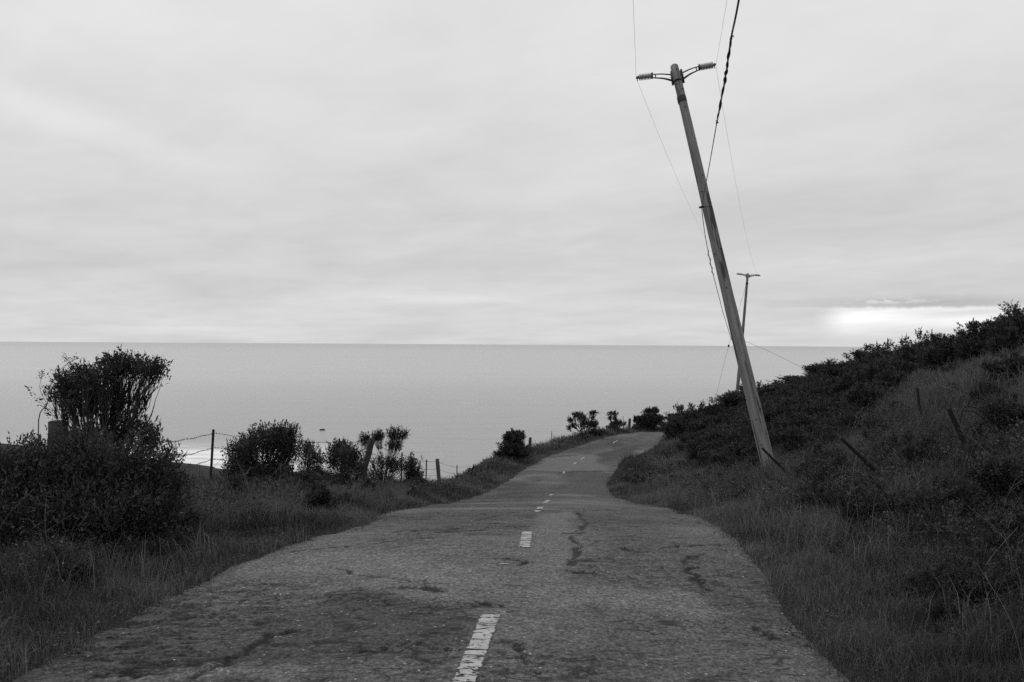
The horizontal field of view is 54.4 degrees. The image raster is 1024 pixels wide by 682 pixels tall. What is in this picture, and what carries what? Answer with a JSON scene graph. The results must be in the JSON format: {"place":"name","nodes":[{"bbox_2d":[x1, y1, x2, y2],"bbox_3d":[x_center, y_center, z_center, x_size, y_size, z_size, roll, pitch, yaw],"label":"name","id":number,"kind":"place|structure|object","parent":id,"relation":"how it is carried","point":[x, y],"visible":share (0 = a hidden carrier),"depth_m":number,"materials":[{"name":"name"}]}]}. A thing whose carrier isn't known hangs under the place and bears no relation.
{"place":"outdoors","nodes":[
{"label":"outdoors","id":0,"kind":"place"},
{"bbox_2d":[12,431,848,681],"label":"road","id":1,"kind":"structure","parent":0,"point":[594,582],"depth_m":6.42,"materials":[{"name":"asphalt"}]},
{"bbox_2d":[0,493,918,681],"bbox_3d":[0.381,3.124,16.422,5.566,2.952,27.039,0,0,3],"label":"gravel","id":2,"kind":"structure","parent":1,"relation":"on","point":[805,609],"depth_m":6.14,"materials":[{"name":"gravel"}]},
{"bbox_2d":[453,614,499,681],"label":"road marking","id":3,"kind":"object","parent":1,"relation":"on","point":[477,662],"visible":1,"depth_m":5.43,"materials":[{"name":"white paint"}]},
{"bbox_2d":[0,342,896,483],"bbox_3d":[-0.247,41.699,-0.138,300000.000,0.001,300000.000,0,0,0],"label":"sea","id":4,"kind":"structure","parent":0,"point":[464,407],"depth_m":958.50,"materials":[{"name":"grey liquid"}]},
{"bbox_2d":[0,372,1023,681],"bbox_3d":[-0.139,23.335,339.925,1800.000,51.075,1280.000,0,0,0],"label":"ground","id":5,"kind":"structure","parent":0,"point":[118,622],"depth_m":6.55,"materials":[{"name":"plant"}]},
{"bbox_2d":[2,542,99,585],"bbox_3d":[-3.170,1.555,6.815,0.664,0.337,0.638,0,0,33],"label":"shrub","id":6,"kind":"object","parent":5,"relation":"on","point":[81,572],"visible":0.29,"depth_m":6.79,"materials":[{"name":"black plant"}]},
{"bbox_2d":[36,352,78,436],"bbox_3d":[-3.910,0.809,8.558,0.363,1.434,0.108,0,0,0],"label":"dry stalk","id":7,"kind":"object","parent":5,"relation":"on","point":[76,357],"visible":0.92,"depth_m":8.56,"materials":[{"name":"black plant"}]},
{"bbox_2d":[47,537,109,565],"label":"shrub","id":8,"kind":"object","parent":5,"relation":"on","point":[85,547],"visible":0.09,"depth_m":7.20,"materials":[{"name":"black plant"}]},
{"bbox_2d":[0,415,199,551],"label":"shrub","id":9,"kind":"object","parent":5,"relation":"on","point":[85,461],"visible":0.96,"depth_m":7.88,"materials":[{"name":"black plant"}]},
{"bbox_2d":[24,344,179,496],"bbox_3d":[-3.817,0.821,9.281,1.531,1.610,0.837,0,0,26],"label":"shrub","id":10,"kind":"object","parent":5,"relation":"on","point":[84,380],"visible":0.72,"depth_m":9.20,"materials":[{"name":"black plant"}]},
{"bbox_2d":[96,532,171,564],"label":"shrub","id":11,"kind":"object","parent":5,"relation":"on","point":[149,548],"visible":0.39,"depth_m":7.50,"materials":[{"name":"black plant"}]},
{"bbox_2d":[164,508,208,528],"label":"shrub","id":12,"kind":"object","parent":5,"relation":"on","point":[198,518],"visible":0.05,"depth_m":8.68,"materials":[{"name":"black plant"}]},
{"bbox_2d":[222,471,249,498],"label":"shrub","id":13,"kind":"object","parent":5,"relation":"on","point":[235,484],"visible":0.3,"depth_m":11.77,"materials":[{"name":"black plant"}]},
{"bbox_2d":[218,419,305,482],"bbox_3d":[-3.827,1.783,15.090,1.346,1.222,0.947,0,0,0],"label":"shrub","id":14,"kind":"object","parent":5,"relation":"on","point":[279,443],"visible":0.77,"depth_m":15.01,"materials":[{"name":"black plant"}]},
{"bbox_2d":[47,420,492,484],"bbox_3d":[-3.329,3.414,26.852,1.320,5.081,33.690,0,0,6],"label":"barbed wire fence","id":15,"kind":"object","parent":5,"relation":"on","point":[370,445],"visible":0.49,"depth_m":23.86,"materials":[{"name":"grey metal"}]},
{"bbox_2d":[274,462,323,488],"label":"shrub","id":16,"kind":"object","parent":5,"relation":"on","point":[306,476],"visible":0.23,"depth_m":14.31,"materials":[{"name":"black plant"}]},
{"bbox_2d":[296,438,326,473],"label":"shrub","id":17,"kind":"object","parent":5,"relation":"on","point":[309,454],"visible":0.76,"depth_m":19.52,"materials":[{"name":"black plant"}]},
{"bbox_2d":[302,480,341,512],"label":"shrub","id":18,"kind":"object","parent":5,"relation":"on","point":[320,496],"visible":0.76,"depth_m":11.30,"materials":[{"name":"black plant"}]},
{"bbox_2d":[322,437,370,490],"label":"shrub","id":19,"kind":"object","parent":5,"relation":"on","point":[344,452],"visible":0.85,"depth_m":18.74,"materials":[{"name":"black plant"}]},
{"bbox_2d":[357,424,410,483],"bbox_3d":[-3.408,3.119,26.836,1.507,1.840,1.260,0,0,0],"label":"shrub","id":20,"kind":"object","parent":5,"relation":"on","point":[394,435],"visible":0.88,"depth_m":26.59,"materials":[{"name":"black plant"}]},
{"bbox_2d":[401,452,433,488],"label":"shrub","id":21,"kind":"object","parent":5,"relation":"on","point":[414,472],"visible":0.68,"depth_m":26.85,"materials":[{"name":"black plant"}]},
{"bbox_2d":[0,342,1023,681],"bbox_3d":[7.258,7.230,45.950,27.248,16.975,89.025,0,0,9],"label":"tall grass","id":22,"kind":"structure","parent":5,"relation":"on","point":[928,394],"depth_m":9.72,"materials":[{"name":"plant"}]},
{"bbox_2d":[0,355,1023,681],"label":"weeds","id":23,"kind":"object","parent":5,"relation":"on","point":[644,481],"visible":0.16,"depth_m":11.93,"materials":[{"name":"black plant"}]},
{"bbox_2d":[491,428,532,460],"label":"shrub","id":24,"kind":"object","parent":5,"relation":"on","point":[513,445],"visible":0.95,"depth_m":50.81,"materials":[{"name":"black plant"}]},
{"bbox_2d":[0,349,1023,666],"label":"dry stems","id":25,"kind":"object","parent":5,"relation":"on","point":[660,487],"visible":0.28,"depth_m":10.64,"materials":[{"name":"grey plant"}]},
{"bbox_2d":[566,410,598,434],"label":"shrub","id":26,"kind":"object","parent":5,"relation":"on","point":[591,423],"visible":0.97,"depth_m":72.17,"materials":[{"name":"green plant"}]},
{"bbox_2d":[606,410,626,429],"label":"shrub","id":27,"kind":"object","parent":5,"relation":"on","point":[617,422],"visible":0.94,"depth_m":78.91,"materials":[{"name":"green plant"}]},
{"bbox_2d":[632,405,665,430],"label":"shrub","id":28,"kind":"object","parent":5,"relation":"on","point":[650,417],"visible":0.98,"depth_m":81.87,"materials":[{"name":"black plant"}]},
{"bbox_2d":[658,411,683,438],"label":"bank shrub","id":29,"kind":"object","parent":5,"relation":"on","point":[665,428],"visible":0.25,"depth_m":69.84,"materials":[{"name":"black plant"}]},
{"bbox_2d":[666,402,703,436],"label":"bank shrub","id":30,"kind":"object","parent":5,"relation":"on","point":[680,422],"visible":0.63,"depth_m":67.81,"materials":[{"name":"black plant"}]},
{"bbox_2d":[685,434,704,460],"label":"bank shrub","id":31,"kind":"object","parent":5,"relation":"on","point":[690,446],"visible":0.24,"depth_m":35.40,"materials":[{"name":"black plant"}]},
{"bbox_2d":[685,415,711,436],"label":"bank shrub","id":32,"kind":"object","parent":5,"relation":"on","point":[692,426],"visible":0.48,"depth_m":48.75,"materials":[{"name":"black plant"}]},
{"bbox_2d":[683,399,723,416],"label":"bank shrub","id":33,"kind":"object","parent":5,"relation":"on","point":[691,408],"visible":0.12,"depth_m":70.92,"materials":[{"name":"black plant"}]},
{"bbox_2d":[636,62,774,468],"bbox_3d":[4.917,-1.827,22.415,1.830,10.058,5.336,0,0,-25],"label":"utility pole","id":34,"kind":"object","parent":5,"relation":"on","point":[754,407],"visible":0.98,"depth_m":21.84,"materials":[{"name":"grey wood"}]},
{"bbox_2d":[701,0,739,206],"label":"telephone cable","id":35,"kind":"object","parent":34,"relation":"attached to","point":[727,63],"visible":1,"depth_m":12.34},
{"bbox_2d":[696,394,726,418],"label":"bank shrub","id":36,"kind":"object","parent":5,"relation":"on","point":[715,406],"visible":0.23,"depth_m":71.43,"materials":[{"name":"black plant"}]},
{"bbox_2d":[715,445,745,469],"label":"bank shrub","id":37,"kind":"object","parent":5,"relation":"on","point":[719,456],"visible":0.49,"depth_m":24.89,"materials":[{"name":"black plant"}]},
{"bbox_2d":[717,383,745,412],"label":"bank shrub","id":38,"kind":"object","parent":5,"relation":"on","point":[733,397],"visible":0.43,"depth_m":68.61,"materials":[{"name":"black plant"}]},
{"bbox_2d":[723,438,749,456],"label":"bank shrub","id":39,"kind":"object","parent":5,"relation":"on","point":[739,448],"visible":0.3,"depth_m":25.27,"materials":[{"name":"black plant"}]},
{"bbox_2d":[717,416,768,445],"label":"bank shrub","id":40,"kind":"object","parent":5,"relation":"on","point":[726,434],"visible":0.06,"depth_m":31.60,"materials":[{"name":"black plant"}]},
{"bbox_2d":[736,273,760,390],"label":"utility pole","id":41,"kind":"object","parent":5,"relation":"on","point":[747,275],"visible":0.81,"depth_m":85.92,"materials":[{"name":"grey wood"}]},
{"bbox_2d":[727,415,773,442],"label":"bank shrub","id":42,"kind":"object","parent":5,"relation":"on","point":[746,431],"visible":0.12,"depth_m":30.47,"materials":[{"name":"black plant"}]},
{"bbox_2d":[761,397,781,425],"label":"bank shrub","id":43,"kind":"object","parent":5,"relation":"on","point":[768,413],"visible":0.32,"depth_m":31.04,"materials":[{"name":"black plant"}]},
{"bbox_2d":[760,385,795,400],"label":"bank shrub","id":44,"kind":"object","parent":5,"relation":"on","point":[779,392],"visible":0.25,"depth_m":46.86,"materials":[{"name":"black plant"}]},
{"bbox_2d":[767,416,806,452],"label":"bank shrub","id":45,"kind":"object","parent":5,"relation":"on","point":[774,439],"visible":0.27,"depth_m":24.15,"materials":[{"name":"black plant"}]},
{"bbox_2d":[771,394,808,428],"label":"bank shrub","id":46,"kind":"object","parent":5,"relation":"on","point":[777,411],"visible":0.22,"depth_m":30.18,"materials":[{"name":"black plant"}]},
{"bbox_2d":[776,425,809,455],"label":"bank shrub","id":47,"kind":"object","parent":5,"relation":"on","point":[787,439],"visible":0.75,"depth_m":20.82,"materials":[{"name":"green plant"}]},
{"bbox_2d":[788,455,825,478],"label":"shrub","id":48,"kind":"object","parent":5,"relation":"on","point":[800,467],"visible":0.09,"depth_m":15.22,"materials":[{"name":"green plant"}]},
{"bbox_2d":[791,474,838,512],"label":"shrub","id":49,"kind":"object","parent":5,"relation":"on","point":[818,491],"visible":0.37,"depth_m":10.44,"materials":[{"name":"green plant"}]},
{"bbox_2d":[799,373,842,399],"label":"bank shrub","id":50,"kind":"object","parent":5,"relation":"on","point":[822,387],"visible":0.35,"depth_m":38.31,"materials":[{"name":"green plant"}]},
{"bbox_2d":[805,441,838,461],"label":"shrub","id":51,"kind":"object","parent":5,"relation":"on","point":[817,446],"visible":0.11,"depth_m":15.80,"materials":[{"name":"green plant"}]},
{"bbox_2d":[801,358,844,378],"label":"bank shrub","id":52,"kind":"object","parent":5,"relation":"on","point":[835,370],"visible":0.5,"depth_m":66.76,"materials":[{"name":"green plant"}]},
{"bbox_2d":[800,458,857,487],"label":"shrub","id":53,"kind":"object","parent":5,"relation":"on","point":[818,473],"visible":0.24,"depth_m":12.73,"materials":[{"name":"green plant"}]},
{"bbox_2d":[814,451,856,470],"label":"shrub","id":54,"kind":"object","parent":5,"relation":"on","point":[838,462],"visible":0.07,"depth_m":13.79,"materials":[{"name":"black plant"}]},
{"bbox_2d":[829,378,852,396],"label":"bank shrub","id":55,"kind":"object","parent":5,"relation":"on","point":[836,388],"visible":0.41,"depth_m":36.16,"materials":[{"name":"black plant"}]},
{"bbox_2d":[820,477,868,510],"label":"shrub","id":56,"kind":"object","parent":5,"relation":"on","point":[831,492],"visible":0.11,"depth_m":9.92,"materials":[{"name":"black plant"}]},
{"bbox_2d":[831,404,866,433],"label":"bank shrub","id":57,"kind":"object","parent":5,"relation":"on","point":[849,417],"visible":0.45,"depth_m":19.93,"materials":[{"name":"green plant"}]},
{"bbox_2d":[839,364,863,387],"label":"bank shrub","id":58,"kind":"object","parent":5,"relation":"on","point":[848,381],"visible":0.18,"depth_m":36.12,"materials":[{"name":"black plant"}]},
{"bbox_2d":[839,437,879,475],"bbox_3d":[4.231,1.515,11.606,1.105,0.038,0.062,44,0,0],"label":"fence post","id":59,"kind":"object","parent":5,"relation":"on","point":[850,447],"visible":0.52,"depth_m":11.60,"materials":[{"name":"wood"}]},
{"bbox_2d":[842,379,881,411],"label":"bank shrub","id":60,"kind":"object","parent":5,"relation":"on","point":[869,396],"visible":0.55,"depth_m":25.25,"materials":[{"name":"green plant"}]},
{"bbox_2d":[828,478,899,527],"bbox_3d":[3.188,1.469,8.816,0.787,0.547,0.804,0,0,34],"label":"shrub","id":61,"kind":"object","parent":5,"relation":"on","point":[865,501],"visible":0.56,"depth_m":8.71,"materials":[{"name":"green plant"}]},
{"bbox_2d":[829,472,898,492],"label":"tall weed","id":62,"kind":"object","parent":5,"relation":"on","point":[846,481],"visible":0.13,"depth_m":10.15,"materials":[{"name":"black plant"}]},
{"bbox_2d":[849,342,889,366],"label":"bank shrub","id":63,"kind":"object","parent":5,"relation":"on","point":[859,355],"visible":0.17,"depth_m":64.50,"materials":[{"name":"black plant"}]},
{"bbox_2d":[857,417,895,442],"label":"shrub","id":64,"kind":"object","parent":5,"relation":"on","point":[871,421],"visible":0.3,"depth_m":15.31,"materials":[{"name":"black plant"}]},
{"bbox_2d":[861,358,899,385],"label":"bank shrub","id":65,"kind":"object","parent":5,"relation":"on","point":[870,371],"visible":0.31,"depth_m":32.57,"materials":[{"name":"black plant"}]},
{"bbox_2d":[861,377,899,399],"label":"bank shrub","id":66,"kind":"object","parent":5,"relation":"on","point":[880,386],"visible":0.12,"depth_m":27.32,"materials":[{"name":"black plant"}]},
{"bbox_2d":[873,367,902,388],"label":"bank shrub","id":67,"kind":"object","parent":5,"relation":"on","point":[891,376],"visible":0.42,"depth_m":28.62,"materials":[{"name":"black plant"}]},
{"bbox_2d":[872,444,903,469],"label":"tall weed","id":68,"kind":"object","parent":5,"relation":"on","point":[879,449],"visible":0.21,"depth_m":12.30,"materials":[{"name":"black plant"}]},
{"bbox_2d":[864,334,918,365],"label":"bank shrub","id":69,"kind":"object","parent":5,"relation":"on","point":[876,354],"visible":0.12,"depth_m":56.72,"materials":[{"name":"black plant"}]},
{"bbox_2d":[868,430,920,469],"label":"shrub","id":70,"kind":"object","parent":5,"relation":"on","point":[895,439],"visible":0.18,"depth_m":12.65,"materials":[{"name":"black plant"}]},
{"bbox_2d":[865,521,924,550],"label":"tall weed","id":71,"kind":"object","parent":5,"relation":"on","point":[882,532],"visible":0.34,"depth_m":7.66,"materials":[{"name":"grey plant"}]},
{"bbox_2d":[869,351,920,375],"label":"bank shrub","id":72,"kind":"object","parent":5,"relation":"on","point":[910,366],"visible":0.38,"depth_m":37.79,"materials":[{"name":"black plant"}]},
{"bbox_2d":[869,507,943,538],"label":"tall weed","id":73,"kind":"object","parent":5,"relation":"on","point":[890,517],"visible":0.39,"depth_m":8.04,"materials":[{"name":"grey plant"}]},
{"bbox_2d":[882,481,938,509],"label":"shrub","id":74,"kind":"object","parent":5,"relation":"on","point":[886,496],"visible":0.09,"depth_m":8.76,"materials":[{"name":"black plant"}]},
{"bbox_2d":[885,568,938,599],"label":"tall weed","id":75,"kind":"object","parent":5,"relation":"on","point":[898,593],"visible":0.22,"depth_m":6.36,"materials":[{"name":"grey plant"}]},
{"bbox_2d":[900,573,929,596],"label":"shrub","id":76,"kind":"object","parent":5,"relation":"on","point":[914,578],"visible":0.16,"depth_m":6.43,"materials":[{"name":"black plant"}]},
{"bbox_2d":[897,488,936,527],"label":"shrub","id":77,"kind":"object","parent":5,"relation":"on","point":[908,504],"visible":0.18,"depth_m":8.27,"materials":[{"name":"black plant"}]},
{"bbox_2d":[893,327,945,366],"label":"bank shrub","id":78,"kind":"object","parent":5,"relation":"on","point":[907,350],"visible":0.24,"depth_m":45.42,"materials":[{"name":"black plant"}]},
{"bbox_2d":[906,507,946,540],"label":"shrub","id":79,"kind":"object","parent":5,"relation":"on","point":[921,525],"visible":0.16,"depth_m":7.98,"materials":[{"name":"black plant"}]},
{"bbox_2d":[898,430,956,481],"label":"shrub","id":80,"kind":"object","parent":5,"relation":"on","point":[907,449],"visible":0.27,"depth_m":10.19,"materials":[{"name":"black plant"}]},
{"bbox_2d":[910,330,959,371],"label":"bank shrub","id":81,"kind":"object","parent":5,"relation":"on","point":[933,355],"visible":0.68,"depth_m":31.80,"materials":[{"name":"black plant"}]},
{"bbox_2d":[915,554,975,604],"bbox_3d":[2.782,1.513,6.267,0.495,0.351,0.505,0,0,32],"label":"shrub","id":82,"kind":"object","parent":5,"relation":"on","point":[937,570],"visible":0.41,"depth_m":6.21,"materials":[{"name":"black plant"}]},
{"bbox_2d":[922,588,971,625],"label":"shrub","id":83,"kind":"object","parent":5,"relation":"on","point":[937,606],"visible":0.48,"depth_m":5.81,"materials":[{"name":"black plant"}]},
{"bbox_2d":[927,524,971,553],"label":"shrub","id":84,"kind":"object","parent":5,"relation":"on","point":[936,541],"visible":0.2,"depth_m":7.26,"materials":[{"name":"black plant"}]},
{"bbox_2d":[919,473,986,514],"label":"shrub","id":85,"kind":"object","parent":5,"relation":"on","point":[951,481],"visible":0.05,"depth_m":8.26,"materials":[{"name":"black plant"}]},
{"bbox_2d":[939,326,971,363],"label":"bank shrub","id":86,"kind":"object","parent":5,"relation":"on","point":[950,338],"visible":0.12,"depth_m":31.35,"materials":[{"name":"black plant"}]},
{"bbox_2d":[926,514,987,552],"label":"tall weed","id":87,"kind":"object","parent":5,"relation":"on","point":[937,524],"visible":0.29,"depth_m":7.31,"materials":[{"name":"grey plant"}]},
{"bbox_2d":[946,407,969,457],"bbox_3d":[4.464,1.128,9.689,0.038,1.043,0.070,-24,0,0],"label":"fence post","id":88,"kind":"object","parent":5,"relation":"on","point":[954,422],"visible":0.44,"depth_m":9.69,"materials":[{"name":"wood"}]},
{"bbox_2d":[923,477,998,521],"bbox_3d":[3.595,1.291,7.936,0.547,0.452,0.585,0,0,-12],"label":"shrub","id":89,"kind":"object","parent":5,"relation":"on","point":[957,491],"visible":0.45,"depth_m":7.87,"materials":[{"name":"black plant"}]},
{"bbox_2d":[948,318,986,362],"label":"bank shrub","id":90,"kind":"object","parent":5,"relation":"on","point":[964,346],"visible":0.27,"depth_m":28.98,"materials":[{"name":"black plant"}]},
{"bbox_2d":[937,545,1000,572],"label":"shrub","id":91,"kind":"object","parent":5,"relation":"on","point":[979,551],"visible":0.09,"depth_m":6.57,"materials":[{"name":"black plant"}]},
{"bbox_2d":[940,497,1011,526],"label":"tall weed","id":92,"kind":"object","parent":5,"relation":"on","point":[951,509],"visible":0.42,"depth_m":7.61,"materials":[{"name":"grey plant"}]},
{"bbox_2d":[956,405,1011,447],"bbox_3d":[5.543,1.061,11.476,0.731,0.638,1.241,0,0,33],"label":"coil","id":93,"kind":"object","parent":5,"relation":"on","point":[983,424],"visible":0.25,"depth_m":11.40,"materials":[{"name":"metal"}]},
{"bbox_2d":[962,381,1005,405],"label":"shrub","id":94,"kind":"object","parent":5,"relation":"on","point":[975,392],"visible":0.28,"depth_m":17.10,"materials":[{"name":"black plant"}]},
{"bbox_2d":[946,554,1023,607],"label":"shrub","id":95,"kind":"object","parent":5,"relation":"on","point":[972,584],"visible":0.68,"depth_m":6.01,"materials":[{"name":"black plant"}]},
{"bbox_2d":[959,451,1023,502],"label":"shrub","id":96,"kind":"object","parent":5,"relation":"on","point":[996,473],"visible":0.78,"depth_m":7.83,"materials":[{"name":"black plant"}]},
{"bbox_2d":[965,299,1023,345],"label":"bank shrub","id":97,"kind":"object","parent":5,"relation":"on","point":[1017,314],"visible":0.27,"depth_m":28.16,"materials":[{"name":"black plant"}]},
{"bbox_2d":[971,388,1023,432],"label":"shrub","id":98,"kind":"object","parent":5,"relation":"on","point":[1000,408],"visible":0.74,"depth_m":11.29,"materials":[{"name":"black plant"}]},
{"bbox_2d":[975,317,1023,355],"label":"bank shrub","id":99,"kind":"object","parent":5,"relation":"on","point":[986,347],"visible":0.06,"depth_m":27.91,"materials":[{"name":"black plant"}]},
{"bbox_2d":[976,349,1023,377],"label":"bank shrub","id":100,"kind":"object","parent":5,"relation":"on","point":[994,365],"visible":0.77,"depth_m":19.39,"materials":[{"name":"black plant"}]},
{"bbox_2d":[976,507,1023,548],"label":"shrub","id":101,"kind":"object","parent":5,"relation":"on","point":[998,517],"visible":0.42,"depth_m":6.88,"materials":[{"name":"black plant"}]},
{"bbox_2d":[981,517,1023,554],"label":"shrub","id":102,"kind":"object","parent":5,"relation":"on","point":[993,536],"visible":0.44,"depth_m":6.74,"materials":[{"name":"black plant"}]},
{"bbox_2d":[984,411,1023,440],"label":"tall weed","id":103,"kind":"object","parent":5,"relation":"on","point":[1019,423],"visible":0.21,"depth_m":10.69,"materials":[{"name":"black plant"}]},
{"bbox_2d":[988,487,1023,511],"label":"shrub","id":104,"kind":"object","parent":5,"relation":"on","point":[1009,495],"visible":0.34,"depth_m":7.69,"materials":[{"name":"black plant"}]},
{"bbox_2d":[989,549,1023,579],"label":"shrub","id":105,"kind":"object","parent":5,"relation":"on","point":[1013,553],"visible":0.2,"depth_m":6.46,"materials":[{"name":"black plant"}]},
{"bbox_2d":[0,0,1023,346],"label":"sky","id":106,"kind":"structure","parent":0,"point":[501,172],"materials":[{"name":"grey"}]},
{"bbox_2d":[985,319,1023,356],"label":"shrub","id":107,"kind":"object","parent":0,"point":[1007,335],"visible":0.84,"depth_m":26.12,"materials":[{"name":"black plant"}]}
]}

